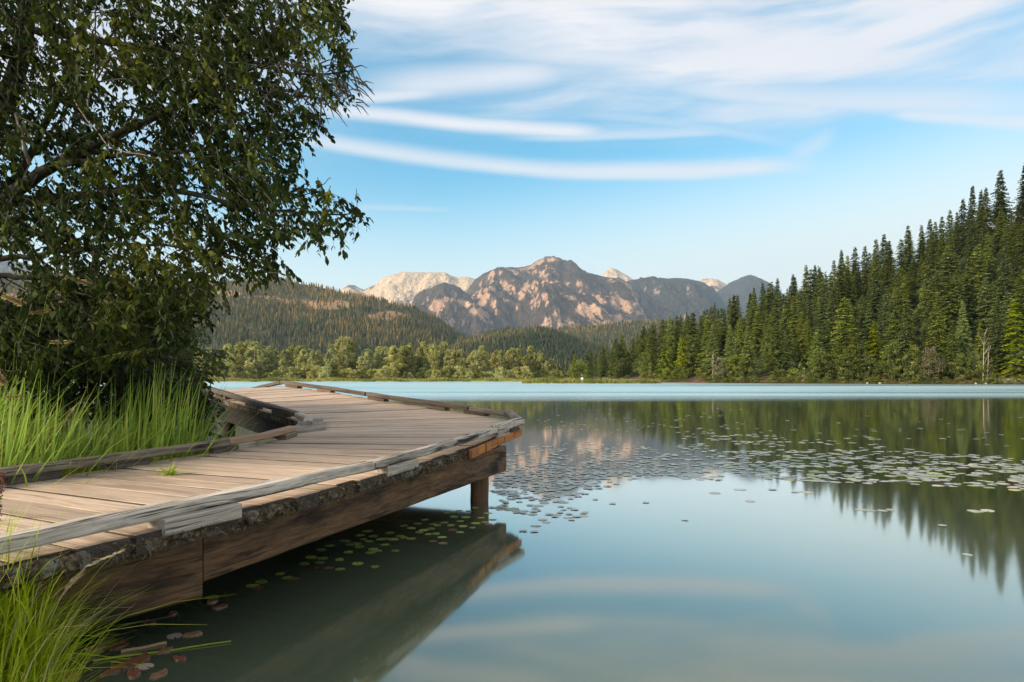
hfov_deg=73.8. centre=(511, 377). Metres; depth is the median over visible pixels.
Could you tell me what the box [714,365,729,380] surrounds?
shrub
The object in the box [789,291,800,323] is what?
conifer tree
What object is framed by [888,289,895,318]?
conifer tree
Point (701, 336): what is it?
conifer tree
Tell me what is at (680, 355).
conifer tree
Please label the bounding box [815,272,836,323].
conifer tree
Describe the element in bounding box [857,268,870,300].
conifer tree
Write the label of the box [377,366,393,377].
shrub
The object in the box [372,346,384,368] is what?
broadleaf tree
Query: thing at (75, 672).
floating leaf
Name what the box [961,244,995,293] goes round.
conifer tree
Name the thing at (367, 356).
broadleaf tree
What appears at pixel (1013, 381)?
shrub
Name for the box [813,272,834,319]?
conifer tree
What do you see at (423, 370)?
shrub
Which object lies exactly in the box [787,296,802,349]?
conifer tree
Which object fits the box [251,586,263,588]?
lily pad
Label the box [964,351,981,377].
broadleaf tree
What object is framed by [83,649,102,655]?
lily pad
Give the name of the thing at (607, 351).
conifer tree
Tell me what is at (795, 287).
conifer tree
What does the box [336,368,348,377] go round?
shrub
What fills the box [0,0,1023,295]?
sky
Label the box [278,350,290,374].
broadleaf tree
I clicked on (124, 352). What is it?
reed stalk
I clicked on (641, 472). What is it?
lily pads
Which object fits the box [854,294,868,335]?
conifer tree
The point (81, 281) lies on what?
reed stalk
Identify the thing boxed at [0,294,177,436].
shrub
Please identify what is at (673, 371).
shrub
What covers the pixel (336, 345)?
broadleaf tree
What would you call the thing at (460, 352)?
broadleaf tree
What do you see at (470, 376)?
shrub
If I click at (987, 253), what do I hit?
conifer tree
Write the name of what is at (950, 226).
conifer tree
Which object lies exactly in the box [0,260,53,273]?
mountain
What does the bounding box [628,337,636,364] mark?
conifer tree
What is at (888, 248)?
conifer tree
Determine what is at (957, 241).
conifer tree
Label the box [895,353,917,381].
broadleaf tree
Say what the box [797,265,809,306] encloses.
conifer tree
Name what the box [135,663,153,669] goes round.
lily pad
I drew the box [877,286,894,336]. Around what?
conifer tree
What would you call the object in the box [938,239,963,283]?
conifer tree
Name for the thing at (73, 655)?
lily pad
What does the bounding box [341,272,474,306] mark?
mountain
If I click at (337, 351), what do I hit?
broadleaf tree
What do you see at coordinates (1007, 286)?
conifer tree
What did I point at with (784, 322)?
conifer tree
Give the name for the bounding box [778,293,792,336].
conifer tree
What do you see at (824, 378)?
shrub
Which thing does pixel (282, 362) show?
broadleaf tree
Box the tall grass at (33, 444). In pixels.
[0,355,272,487]
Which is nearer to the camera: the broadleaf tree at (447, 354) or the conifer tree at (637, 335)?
the broadleaf tree at (447, 354)
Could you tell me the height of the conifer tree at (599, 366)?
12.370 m
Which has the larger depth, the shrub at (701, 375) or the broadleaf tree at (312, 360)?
the broadleaf tree at (312, 360)
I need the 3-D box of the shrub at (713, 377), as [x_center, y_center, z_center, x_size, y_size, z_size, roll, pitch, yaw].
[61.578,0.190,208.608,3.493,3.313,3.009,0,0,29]
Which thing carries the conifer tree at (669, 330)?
on the hill at (633, 374)
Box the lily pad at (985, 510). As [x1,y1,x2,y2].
[980,509,994,511]
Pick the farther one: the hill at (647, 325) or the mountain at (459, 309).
the mountain at (459, 309)
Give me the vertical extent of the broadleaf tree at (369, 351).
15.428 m
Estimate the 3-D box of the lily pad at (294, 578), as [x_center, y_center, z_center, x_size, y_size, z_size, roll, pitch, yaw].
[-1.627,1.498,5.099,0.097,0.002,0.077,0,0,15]
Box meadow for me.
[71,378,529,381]
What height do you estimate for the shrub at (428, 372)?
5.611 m
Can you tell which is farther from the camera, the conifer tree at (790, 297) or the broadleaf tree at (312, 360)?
the broadleaf tree at (312, 360)
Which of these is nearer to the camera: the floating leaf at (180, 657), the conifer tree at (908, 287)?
the floating leaf at (180, 657)
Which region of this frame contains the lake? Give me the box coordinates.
[3,382,1023,681]
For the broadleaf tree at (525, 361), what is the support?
on the meadow
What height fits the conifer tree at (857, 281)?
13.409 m
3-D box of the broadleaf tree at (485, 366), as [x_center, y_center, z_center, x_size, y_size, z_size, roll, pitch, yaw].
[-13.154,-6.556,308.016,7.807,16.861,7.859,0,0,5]
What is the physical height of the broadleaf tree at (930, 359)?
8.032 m
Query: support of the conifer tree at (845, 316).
on the hill at (633, 374)
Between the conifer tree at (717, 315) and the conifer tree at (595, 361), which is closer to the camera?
the conifer tree at (717, 315)
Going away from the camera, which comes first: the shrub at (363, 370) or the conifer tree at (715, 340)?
the conifer tree at (715, 340)
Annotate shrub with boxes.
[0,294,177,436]
[0,299,79,423]
[103,288,234,433]
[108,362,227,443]
[225,367,237,377]
[240,365,256,378]
[249,370,259,378]
[262,372,272,378]
[272,370,281,377]
[282,366,300,378]
[307,371,315,378]
[313,365,326,378]
[315,366,334,378]
[328,369,337,377]
[334,367,344,378]
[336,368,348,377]
[344,368,355,378]
[347,369,361,378]
[355,366,371,378]
[364,369,374,378]
[374,368,388,378]
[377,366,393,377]
[388,369,399,378]
[416,367,428,378]
[424,370,431,377]
[430,369,441,378]
[436,369,446,377]
[442,366,452,377]
[446,368,456,378]
[451,365,467,378]
[462,369,471,377]
[465,371,474,378]
[473,367,484,378]
[476,371,485,378]
[485,371,493,377]
[493,367,508,377]
[503,370,514,378]
[510,367,526,377]
[515,366,534,378]
[537,368,549,377]
[547,371,556,378]
[551,369,563,378]
[565,360,595,379]
[657,368,671,381]
[667,365,686,380]
[694,366,708,380]
[707,373,717,382]
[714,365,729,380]
[736,371,747,381]
[747,370,761,380]
[749,377,760,382]
[775,369,787,380]
[779,377,789,382]
[787,368,803,380]
[821,376,832,383]
[902,377,912,383]
[920,376,932,382]
[931,377,941,383]
[938,361,963,379]
[942,376,951,383]
[954,377,966,383]
[969,363,1001,382]
[981,377,993,383]
[996,376,1008,383]
[1004,373,1016,378]
[1008,377,1023,383]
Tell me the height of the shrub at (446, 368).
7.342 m
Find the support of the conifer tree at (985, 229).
on the hill at (633, 374)
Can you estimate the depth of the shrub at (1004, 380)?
162.25 m
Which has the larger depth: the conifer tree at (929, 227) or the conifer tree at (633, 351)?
the conifer tree at (633, 351)
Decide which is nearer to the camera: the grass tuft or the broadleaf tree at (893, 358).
the grass tuft
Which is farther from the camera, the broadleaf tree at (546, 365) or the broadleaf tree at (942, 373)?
the broadleaf tree at (546, 365)
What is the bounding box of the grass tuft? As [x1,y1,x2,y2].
[0,498,232,681]
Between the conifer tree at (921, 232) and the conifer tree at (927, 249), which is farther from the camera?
the conifer tree at (921, 232)
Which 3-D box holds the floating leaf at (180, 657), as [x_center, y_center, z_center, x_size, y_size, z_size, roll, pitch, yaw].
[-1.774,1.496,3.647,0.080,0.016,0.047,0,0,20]
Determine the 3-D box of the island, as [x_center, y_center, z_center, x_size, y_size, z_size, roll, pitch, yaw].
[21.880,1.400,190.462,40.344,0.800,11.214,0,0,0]
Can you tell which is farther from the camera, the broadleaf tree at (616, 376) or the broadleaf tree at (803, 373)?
the broadleaf tree at (616, 376)
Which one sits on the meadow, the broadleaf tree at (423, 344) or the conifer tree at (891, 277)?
the broadleaf tree at (423, 344)
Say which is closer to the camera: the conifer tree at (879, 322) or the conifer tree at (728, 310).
the conifer tree at (879, 322)
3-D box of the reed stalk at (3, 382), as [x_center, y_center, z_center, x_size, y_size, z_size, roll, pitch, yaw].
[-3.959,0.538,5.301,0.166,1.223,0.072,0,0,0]
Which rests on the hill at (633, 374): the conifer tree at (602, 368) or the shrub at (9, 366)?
the conifer tree at (602, 368)
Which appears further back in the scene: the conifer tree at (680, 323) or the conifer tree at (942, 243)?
the conifer tree at (680, 323)
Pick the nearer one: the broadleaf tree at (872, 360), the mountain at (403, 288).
the broadleaf tree at (872, 360)
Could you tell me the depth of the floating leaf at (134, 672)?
3.45 m
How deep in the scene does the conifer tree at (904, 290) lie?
209.57 m
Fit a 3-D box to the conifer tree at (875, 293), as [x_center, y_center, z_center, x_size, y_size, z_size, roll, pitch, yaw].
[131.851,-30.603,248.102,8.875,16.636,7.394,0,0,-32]
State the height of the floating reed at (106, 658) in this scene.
0.013 m
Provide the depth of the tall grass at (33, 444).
6.47 m
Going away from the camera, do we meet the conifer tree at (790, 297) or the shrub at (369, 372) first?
the conifer tree at (790, 297)
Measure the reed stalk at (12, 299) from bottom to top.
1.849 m
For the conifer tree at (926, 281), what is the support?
on the hill at (633, 374)
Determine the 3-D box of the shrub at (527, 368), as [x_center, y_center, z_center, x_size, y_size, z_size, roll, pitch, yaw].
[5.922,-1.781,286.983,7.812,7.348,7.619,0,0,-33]
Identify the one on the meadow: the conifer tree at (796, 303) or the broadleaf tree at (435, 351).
the broadleaf tree at (435, 351)
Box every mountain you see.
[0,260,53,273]
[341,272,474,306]
[411,282,494,337]
[466,256,646,329]
[603,268,631,281]
[627,276,728,325]
[700,278,725,291]
[717,275,785,317]
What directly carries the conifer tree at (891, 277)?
on the hill at (633, 374)
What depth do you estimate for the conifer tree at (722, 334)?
254.28 m
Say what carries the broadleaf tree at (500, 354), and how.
on the meadow
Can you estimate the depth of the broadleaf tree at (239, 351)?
305.77 m
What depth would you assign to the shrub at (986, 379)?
163.44 m
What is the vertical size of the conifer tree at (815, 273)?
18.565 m
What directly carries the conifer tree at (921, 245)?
on the hill at (633, 374)
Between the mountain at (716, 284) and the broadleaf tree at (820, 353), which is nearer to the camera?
the broadleaf tree at (820, 353)
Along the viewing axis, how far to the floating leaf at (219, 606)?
4.46 m
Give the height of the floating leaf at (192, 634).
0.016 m
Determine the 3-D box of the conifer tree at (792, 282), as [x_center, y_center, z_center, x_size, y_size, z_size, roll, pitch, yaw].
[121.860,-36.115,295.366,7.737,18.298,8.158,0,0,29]
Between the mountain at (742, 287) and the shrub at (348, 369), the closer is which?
the shrub at (348, 369)
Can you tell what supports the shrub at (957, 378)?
on the hill at (633, 374)
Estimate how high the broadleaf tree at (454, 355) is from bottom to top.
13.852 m
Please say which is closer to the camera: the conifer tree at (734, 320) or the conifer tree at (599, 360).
the conifer tree at (734, 320)
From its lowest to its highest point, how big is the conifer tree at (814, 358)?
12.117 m
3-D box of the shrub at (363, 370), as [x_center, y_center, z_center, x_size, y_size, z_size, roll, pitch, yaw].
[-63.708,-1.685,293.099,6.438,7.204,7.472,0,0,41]
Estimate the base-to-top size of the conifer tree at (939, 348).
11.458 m
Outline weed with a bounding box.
[147,460,203,475]
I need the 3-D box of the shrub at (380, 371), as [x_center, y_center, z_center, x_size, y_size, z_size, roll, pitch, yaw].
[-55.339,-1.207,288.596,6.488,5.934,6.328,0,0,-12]
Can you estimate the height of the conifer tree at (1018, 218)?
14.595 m
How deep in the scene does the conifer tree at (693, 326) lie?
245.49 m
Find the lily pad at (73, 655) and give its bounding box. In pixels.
[70,652,85,658]
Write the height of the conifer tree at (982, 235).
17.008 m
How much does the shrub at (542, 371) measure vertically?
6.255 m
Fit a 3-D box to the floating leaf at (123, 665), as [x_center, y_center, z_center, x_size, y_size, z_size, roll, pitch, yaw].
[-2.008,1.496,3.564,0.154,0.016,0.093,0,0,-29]
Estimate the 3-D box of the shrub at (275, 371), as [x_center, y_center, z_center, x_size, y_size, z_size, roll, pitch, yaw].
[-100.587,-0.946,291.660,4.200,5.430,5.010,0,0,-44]
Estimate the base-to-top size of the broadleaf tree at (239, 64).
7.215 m
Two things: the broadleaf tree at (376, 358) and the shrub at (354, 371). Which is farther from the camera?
the broadleaf tree at (376, 358)
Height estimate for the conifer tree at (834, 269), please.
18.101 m
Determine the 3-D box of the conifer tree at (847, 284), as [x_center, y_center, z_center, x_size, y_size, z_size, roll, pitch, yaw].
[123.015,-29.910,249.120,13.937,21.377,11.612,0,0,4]
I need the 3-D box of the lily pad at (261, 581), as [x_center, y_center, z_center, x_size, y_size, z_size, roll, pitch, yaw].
[-1.844,1.498,5.024,0.084,0.002,0.108,0,0,-35]
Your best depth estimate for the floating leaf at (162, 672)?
3.44 m
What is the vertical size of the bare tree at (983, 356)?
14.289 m
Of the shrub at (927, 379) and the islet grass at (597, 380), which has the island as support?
the islet grass at (597, 380)
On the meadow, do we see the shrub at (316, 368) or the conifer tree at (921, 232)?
the shrub at (316, 368)
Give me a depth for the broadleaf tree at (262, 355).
301.22 m
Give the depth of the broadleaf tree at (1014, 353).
167.63 m
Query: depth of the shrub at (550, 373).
302.30 m
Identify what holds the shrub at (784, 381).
on the hill at (633, 374)
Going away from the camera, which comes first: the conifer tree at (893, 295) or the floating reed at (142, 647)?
the floating reed at (142, 647)
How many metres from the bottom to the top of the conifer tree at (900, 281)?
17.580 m
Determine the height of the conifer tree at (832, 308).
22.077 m
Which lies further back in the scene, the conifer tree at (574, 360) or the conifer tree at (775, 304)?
the conifer tree at (574, 360)
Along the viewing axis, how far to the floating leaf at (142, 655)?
3.64 m
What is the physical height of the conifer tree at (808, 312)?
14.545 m
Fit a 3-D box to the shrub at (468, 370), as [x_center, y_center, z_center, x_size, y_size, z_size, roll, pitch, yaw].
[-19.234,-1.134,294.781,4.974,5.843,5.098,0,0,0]
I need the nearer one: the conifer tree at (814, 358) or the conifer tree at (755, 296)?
the conifer tree at (814, 358)
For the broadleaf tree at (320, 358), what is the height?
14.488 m
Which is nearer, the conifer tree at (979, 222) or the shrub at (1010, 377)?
the shrub at (1010, 377)
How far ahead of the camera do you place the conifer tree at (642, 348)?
261.45 m
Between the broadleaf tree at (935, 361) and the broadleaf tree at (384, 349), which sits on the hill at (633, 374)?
the broadleaf tree at (935, 361)
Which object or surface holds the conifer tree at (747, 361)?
on the hill at (633, 374)
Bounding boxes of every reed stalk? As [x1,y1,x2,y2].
[0,292,26,306]
[0,372,12,459]
[0,394,23,398]
[11,309,52,405]
[30,275,91,424]
[35,340,70,426]
[54,350,141,385]
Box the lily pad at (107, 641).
[100,638,117,644]
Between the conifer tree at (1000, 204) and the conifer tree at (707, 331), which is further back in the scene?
the conifer tree at (1000, 204)
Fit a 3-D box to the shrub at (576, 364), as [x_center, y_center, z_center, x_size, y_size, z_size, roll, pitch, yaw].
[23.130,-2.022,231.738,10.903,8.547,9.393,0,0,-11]
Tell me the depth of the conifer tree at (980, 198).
280.95 m
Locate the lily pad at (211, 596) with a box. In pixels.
[205,595,218,598]
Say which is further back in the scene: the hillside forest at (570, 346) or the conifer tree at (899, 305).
the hillside forest at (570, 346)
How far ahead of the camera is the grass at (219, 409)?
7.83 m
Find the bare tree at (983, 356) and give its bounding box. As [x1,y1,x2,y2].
[978,327,991,383]
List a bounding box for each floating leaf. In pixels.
[61,669,81,679]
[85,644,104,649]
[99,666,121,675]
[110,639,128,649]
[110,659,143,668]
[127,667,140,677]
[131,653,149,662]
[144,619,155,624]
[149,668,167,678]
[158,646,172,653]
[167,610,177,615]
[173,655,185,660]
[182,631,202,636]
[207,597,217,603]
[212,604,227,608]
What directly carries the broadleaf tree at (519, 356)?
on the meadow
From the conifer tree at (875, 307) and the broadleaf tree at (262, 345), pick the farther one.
the broadleaf tree at (262, 345)
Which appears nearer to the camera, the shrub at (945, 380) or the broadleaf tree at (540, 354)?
the shrub at (945, 380)
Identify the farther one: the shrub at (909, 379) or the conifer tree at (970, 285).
the conifer tree at (970, 285)
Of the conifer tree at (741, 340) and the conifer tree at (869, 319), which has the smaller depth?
the conifer tree at (869, 319)
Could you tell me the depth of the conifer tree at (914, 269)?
259.69 m
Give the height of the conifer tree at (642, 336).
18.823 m
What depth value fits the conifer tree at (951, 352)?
173.99 m
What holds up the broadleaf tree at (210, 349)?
on the meadow
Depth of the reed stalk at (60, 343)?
5.90 m
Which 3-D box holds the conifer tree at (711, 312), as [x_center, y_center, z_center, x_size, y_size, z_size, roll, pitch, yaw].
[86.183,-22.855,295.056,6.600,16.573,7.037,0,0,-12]
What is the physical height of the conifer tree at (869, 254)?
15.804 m
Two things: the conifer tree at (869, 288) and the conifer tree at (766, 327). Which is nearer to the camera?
the conifer tree at (766, 327)
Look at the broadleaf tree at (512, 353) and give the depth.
313.56 m
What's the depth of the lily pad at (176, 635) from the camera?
3.97 m
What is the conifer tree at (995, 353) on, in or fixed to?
on the hill at (633, 374)
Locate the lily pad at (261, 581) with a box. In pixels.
[255,579,267,583]
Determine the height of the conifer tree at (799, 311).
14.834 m
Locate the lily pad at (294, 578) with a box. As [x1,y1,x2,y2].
[287,577,299,579]
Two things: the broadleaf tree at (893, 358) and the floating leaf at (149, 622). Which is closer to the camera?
the floating leaf at (149, 622)
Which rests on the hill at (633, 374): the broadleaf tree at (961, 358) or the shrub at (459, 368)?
the broadleaf tree at (961, 358)
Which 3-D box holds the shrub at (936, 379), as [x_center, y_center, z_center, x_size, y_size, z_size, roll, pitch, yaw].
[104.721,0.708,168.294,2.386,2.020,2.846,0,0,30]
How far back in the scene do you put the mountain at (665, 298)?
7861.97 m
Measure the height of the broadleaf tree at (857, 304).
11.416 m
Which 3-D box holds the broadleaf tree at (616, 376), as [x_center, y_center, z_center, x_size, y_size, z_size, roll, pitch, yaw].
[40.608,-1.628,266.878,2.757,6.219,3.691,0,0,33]
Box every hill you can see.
[0,278,457,377]
[459,338,565,377]
[538,221,1023,383]
[566,321,696,351]
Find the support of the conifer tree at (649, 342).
on the hill at (633, 374)
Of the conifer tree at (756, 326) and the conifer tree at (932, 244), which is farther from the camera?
the conifer tree at (932, 244)
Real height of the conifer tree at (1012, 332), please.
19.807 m
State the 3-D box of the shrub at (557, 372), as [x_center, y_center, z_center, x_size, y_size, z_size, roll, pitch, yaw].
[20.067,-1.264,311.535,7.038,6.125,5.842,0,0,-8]
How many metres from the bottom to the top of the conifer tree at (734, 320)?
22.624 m
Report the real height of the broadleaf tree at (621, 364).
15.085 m
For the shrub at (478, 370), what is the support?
on the meadow
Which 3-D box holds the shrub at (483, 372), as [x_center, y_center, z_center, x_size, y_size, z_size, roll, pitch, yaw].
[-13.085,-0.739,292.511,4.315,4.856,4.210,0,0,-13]
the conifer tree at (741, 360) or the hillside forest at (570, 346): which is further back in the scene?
the hillside forest at (570, 346)
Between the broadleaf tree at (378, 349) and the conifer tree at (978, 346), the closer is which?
the conifer tree at (978, 346)
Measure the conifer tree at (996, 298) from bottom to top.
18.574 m
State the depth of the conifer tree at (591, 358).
338.72 m
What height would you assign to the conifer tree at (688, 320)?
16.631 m
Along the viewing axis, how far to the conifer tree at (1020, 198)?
278.91 m
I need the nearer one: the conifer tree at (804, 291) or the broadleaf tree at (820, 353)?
the broadleaf tree at (820, 353)
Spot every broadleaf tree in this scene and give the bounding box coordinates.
[0,0,374,392]
[199,347,214,378]
[217,343,237,377]
[232,347,244,377]
[233,341,248,377]
[241,341,264,376]
[244,340,258,378]
[251,341,265,371]
[256,348,271,376]
[264,345,277,377]
[270,348,280,377]
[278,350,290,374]
[278,359,287,377]
[285,346,295,370]
[290,345,306,371]
[295,349,309,378]
[304,349,314,376]
[307,351,317,374]
[314,350,324,378]
[324,343,336,376]
[331,348,342,369]
[332,336,354,368]
[335,337,357,378]
[344,344,359,375]
[356,357,365,377]
[361,348,374,376]
[361,351,371,377]
[371,352,382,373]
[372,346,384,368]
[380,346,389,373]
[383,345,403,375]
[396,346,412,378]
[404,343,416,378]
[409,355,419,377]
[415,341,428,376]
[415,347,425,371]
[422,344,442,375]
[427,343,440,377]
[437,341,448,376]
[442,350,452,377]
[446,351,460,374]
[455,349,467,378]
[459,358,466,375]
[466,354,474,369]
[469,350,481,375]
[475,345,490,376]
[488,349,499,375]
[495,350,506,375]
[504,348,518,370]
[504,350,514,377]
[515,348,522,366]
[521,355,530,376]
[526,345,535,376]
[528,352,539,375]
[534,350,546,376]
[544,361,551,377]
[546,358,555,374]
[606,343,631,379]
[612,367,619,378]
[619,351,632,376]
[637,348,658,377]
[638,352,651,379]
[675,335,699,376]
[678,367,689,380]
[711,357,729,377]
[714,360,732,380]
[727,354,740,380]
[733,317,752,347]
[793,362,806,382]
[808,349,831,380]
[819,351,836,376]
[828,360,844,379]
[835,354,853,382]
[838,343,863,382]
[847,344,873,380]
[853,299,870,328]
[859,353,882,381]
[872,365,886,381]
[879,340,907,382]
[883,354,900,374]
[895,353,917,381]
[905,344,925,377]
[912,346,946,383]
[913,282,942,318]
[917,354,944,381]
[918,319,942,348]
[928,352,946,377]
[952,353,970,378]
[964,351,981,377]
[1005,346,1023,377]
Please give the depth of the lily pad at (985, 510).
7.71 m
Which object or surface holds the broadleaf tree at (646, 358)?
on the hill at (633, 374)
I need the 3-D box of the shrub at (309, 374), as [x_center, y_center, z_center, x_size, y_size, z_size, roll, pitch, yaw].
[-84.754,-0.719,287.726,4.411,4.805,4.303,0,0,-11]
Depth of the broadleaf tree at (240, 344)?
307.90 m
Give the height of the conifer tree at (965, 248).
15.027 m
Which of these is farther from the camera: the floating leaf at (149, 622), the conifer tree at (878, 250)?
the conifer tree at (878, 250)
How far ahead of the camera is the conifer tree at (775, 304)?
236.32 m
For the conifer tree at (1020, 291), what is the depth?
188.84 m
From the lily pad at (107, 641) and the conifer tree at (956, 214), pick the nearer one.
the lily pad at (107, 641)
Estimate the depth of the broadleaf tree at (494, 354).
315.54 m
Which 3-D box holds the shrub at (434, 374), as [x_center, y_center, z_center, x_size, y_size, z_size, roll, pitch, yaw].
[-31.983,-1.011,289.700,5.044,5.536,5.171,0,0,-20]
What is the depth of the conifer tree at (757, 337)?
243.40 m
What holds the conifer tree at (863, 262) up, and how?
on the hill at (633, 374)
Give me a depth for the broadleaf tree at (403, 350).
308.59 m
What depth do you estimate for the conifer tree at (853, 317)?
208.41 m
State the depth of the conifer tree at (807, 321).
221.94 m
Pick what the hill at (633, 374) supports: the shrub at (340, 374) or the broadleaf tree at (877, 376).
the broadleaf tree at (877, 376)
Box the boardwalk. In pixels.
[0,381,524,638]
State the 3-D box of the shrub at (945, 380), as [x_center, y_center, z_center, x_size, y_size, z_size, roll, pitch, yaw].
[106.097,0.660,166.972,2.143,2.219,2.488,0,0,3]
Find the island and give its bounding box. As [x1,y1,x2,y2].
[534,382,646,383]
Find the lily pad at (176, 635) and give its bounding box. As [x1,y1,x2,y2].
[166,633,181,638]
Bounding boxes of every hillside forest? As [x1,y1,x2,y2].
[0,271,466,374]
[439,324,610,376]
[556,317,699,356]
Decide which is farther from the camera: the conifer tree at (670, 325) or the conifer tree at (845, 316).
the conifer tree at (670, 325)
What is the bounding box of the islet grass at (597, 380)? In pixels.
[521,377,660,382]
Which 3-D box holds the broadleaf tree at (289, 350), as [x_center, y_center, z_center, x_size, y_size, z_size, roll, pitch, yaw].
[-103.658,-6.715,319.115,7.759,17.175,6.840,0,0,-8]
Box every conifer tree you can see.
[570,354,579,376]
[582,352,592,375]
[587,350,596,375]
[593,351,598,370]
[595,351,600,372]
[596,352,606,375]
[597,348,610,378]
[604,342,609,368]
[610,335,632,375]
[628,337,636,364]
[633,338,649,373]
[634,325,646,361]
[634,331,639,356]
[637,331,646,366]
[643,328,657,368]
[648,325,659,365]
[651,319,672,376]
[652,326,658,351]
[654,322,661,347]
[654,336,674,379]
[661,320,672,356]
[665,329,674,360]
[665,333,678,364]
[666,318,678,351]
[669,342,678,373]
[672,335,689,378]
[673,315,681,352]
[678,314,683,341]
[678,320,687,354]
[682,313,701,366]
[685,315,693,336]
[690,316,707,351]
[691,323,707,369]
[694,319,716,373]
[700,325,721,378]
[701,310,706,334]
[705,317,717,349]
[707,323,722,359]
[709,302,716,324]
[709,307,716,329]
[715,308,719,334]
[715,308,727,357]
[718,309,727,342]
[719,325,740,377]
[724,326,737,364]
[725,296,740,346]
[725,298,736,327]
[734,317,749,361]
[735,295,743,319]
[738,326,761,378]
[738,348,745,371]
[744,294,752,328]
[746,291,763,339]
[746,293,763,328]
[750,306,765,352]
[751,308,764,338]
[756,282,766,322]
[759,282,777,323]
[759,290,786,344]
[759,312,780,366]
[760,313,770,356]
[761,290,773,322]
[761,311,788,376]
[765,336,777,371]
[767,295,783,330]
[771,278,781,307]
[775,329,794,374]
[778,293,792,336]
[778,304,795,357]
[786,286,794,323]
[787,274,796,307]
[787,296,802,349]
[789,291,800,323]
[790,305,804,341]
[790,311,811,368]
[793,277,799,299]
[795,289,811,325]
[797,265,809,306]
[797,317,816,350]
[798,322,811,362]
[800,281,809,305]
[801,269,819,312]
[804,295,816,331]
[806,327,827,381]
[806,334,824,369]
[810,271,828,319]
[811,265,817,295]
[812,266,823,310]
[812,288,830,341]
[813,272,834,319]
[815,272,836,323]
[818,287,839,351]
[825,269,856,329]
[826,298,862,357]
[827,320,864,374]
[829,260,837,291]
[831,308,841,359]
[832,259,855,301]
[835,250,844,287]
[837,299,866,348]
[838,267,858,317]
[843,256,858,300]
[849,247,863,292]
[850,268,863,298]
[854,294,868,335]
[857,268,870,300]
[857,302,880,351]
[859,246,872,289]
[861,322,885,371]
[862,240,882,284]
[865,253,871,281]
[865,282,870,302]
[866,249,883,289]
[866,271,884,310]
[866,272,888,321]
[872,241,900,289]
[875,300,913,358]
[876,306,886,346]
[876,312,902,371]
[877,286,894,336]
[878,234,897,276]
[879,255,896,296]
[885,312,914,373]
[887,276,915,322]
[887,291,911,340]
[888,265,896,300]
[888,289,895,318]
[889,269,915,308]
[890,267,917,303]
[894,239,908,274]
[897,226,916,270]
[897,275,917,337]
[897,304,920,364]
[905,231,915,261]
[906,265,918,299]
[907,235,935,274]
[907,260,919,287]
[911,266,935,328]
[914,225,926,263]
[915,254,925,282]
[916,238,935,289]
[917,278,945,336]
[920,290,953,359]
[923,219,938,262]
[924,272,975,343]
[926,333,947,373]
[927,231,937,265]
[928,222,938,248]
[932,245,964,293]
[933,228,946,268]
[933,248,945,293]
[936,217,948,249]
[938,232,960,268]
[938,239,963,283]
[944,210,961,250]
[944,321,964,375]
[947,301,976,366]
[948,269,976,326]
[952,225,964,258]
[953,200,967,245]
[953,212,961,237]
[953,300,973,351]
[954,257,989,317]
[958,209,975,249]
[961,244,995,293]
[962,223,975,259]
[963,222,981,262]
[966,185,978,229]
[969,322,991,367]
[971,271,985,306]
[971,277,996,339]
[972,229,996,272]
[974,209,995,246]
[976,190,988,226]
[976,296,1011,360]
[977,303,1019,373]
[978,187,998,233]
[978,224,994,256]
[978,232,999,284]
[984,238,1000,279]
[985,169,1016,229]
[986,254,1017,302]
[988,279,998,324]
[992,210,1007,250]
[992,299,1023,377]
[993,208,1021,256]
[994,247,1016,312]
[995,209,1006,237]
[999,291,1022,342]
[1002,223,1020,259]
[1003,247,1022,287]
[1003,275,1023,335]
[1010,223,1023,272]
[1012,163,1023,220]
[1014,206,1023,241]
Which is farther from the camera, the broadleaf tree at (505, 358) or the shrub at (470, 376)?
the broadleaf tree at (505, 358)
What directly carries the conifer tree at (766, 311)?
on the hill at (633, 374)
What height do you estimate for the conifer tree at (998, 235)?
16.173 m
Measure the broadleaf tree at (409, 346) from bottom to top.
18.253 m
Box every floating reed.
[93,641,230,661]
[121,641,166,652]
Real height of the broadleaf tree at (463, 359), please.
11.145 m
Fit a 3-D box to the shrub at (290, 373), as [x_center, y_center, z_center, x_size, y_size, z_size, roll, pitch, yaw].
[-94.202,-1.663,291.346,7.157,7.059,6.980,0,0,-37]
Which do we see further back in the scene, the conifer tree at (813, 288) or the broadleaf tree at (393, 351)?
the broadleaf tree at (393, 351)
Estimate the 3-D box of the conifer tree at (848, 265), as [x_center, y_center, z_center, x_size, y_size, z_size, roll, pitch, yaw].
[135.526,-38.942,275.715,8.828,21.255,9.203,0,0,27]
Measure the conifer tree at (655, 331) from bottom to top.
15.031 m
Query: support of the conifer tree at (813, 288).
on the hill at (633, 374)
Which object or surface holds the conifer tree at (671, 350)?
on the hill at (633, 374)
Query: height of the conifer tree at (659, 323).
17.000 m
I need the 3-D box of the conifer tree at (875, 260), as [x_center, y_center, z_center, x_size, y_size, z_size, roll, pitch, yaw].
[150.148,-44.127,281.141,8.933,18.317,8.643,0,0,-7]
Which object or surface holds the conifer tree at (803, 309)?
on the hill at (633, 374)
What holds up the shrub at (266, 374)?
on the meadow
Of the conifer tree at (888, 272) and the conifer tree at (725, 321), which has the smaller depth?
the conifer tree at (888, 272)
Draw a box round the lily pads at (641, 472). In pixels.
[489,414,1023,531]

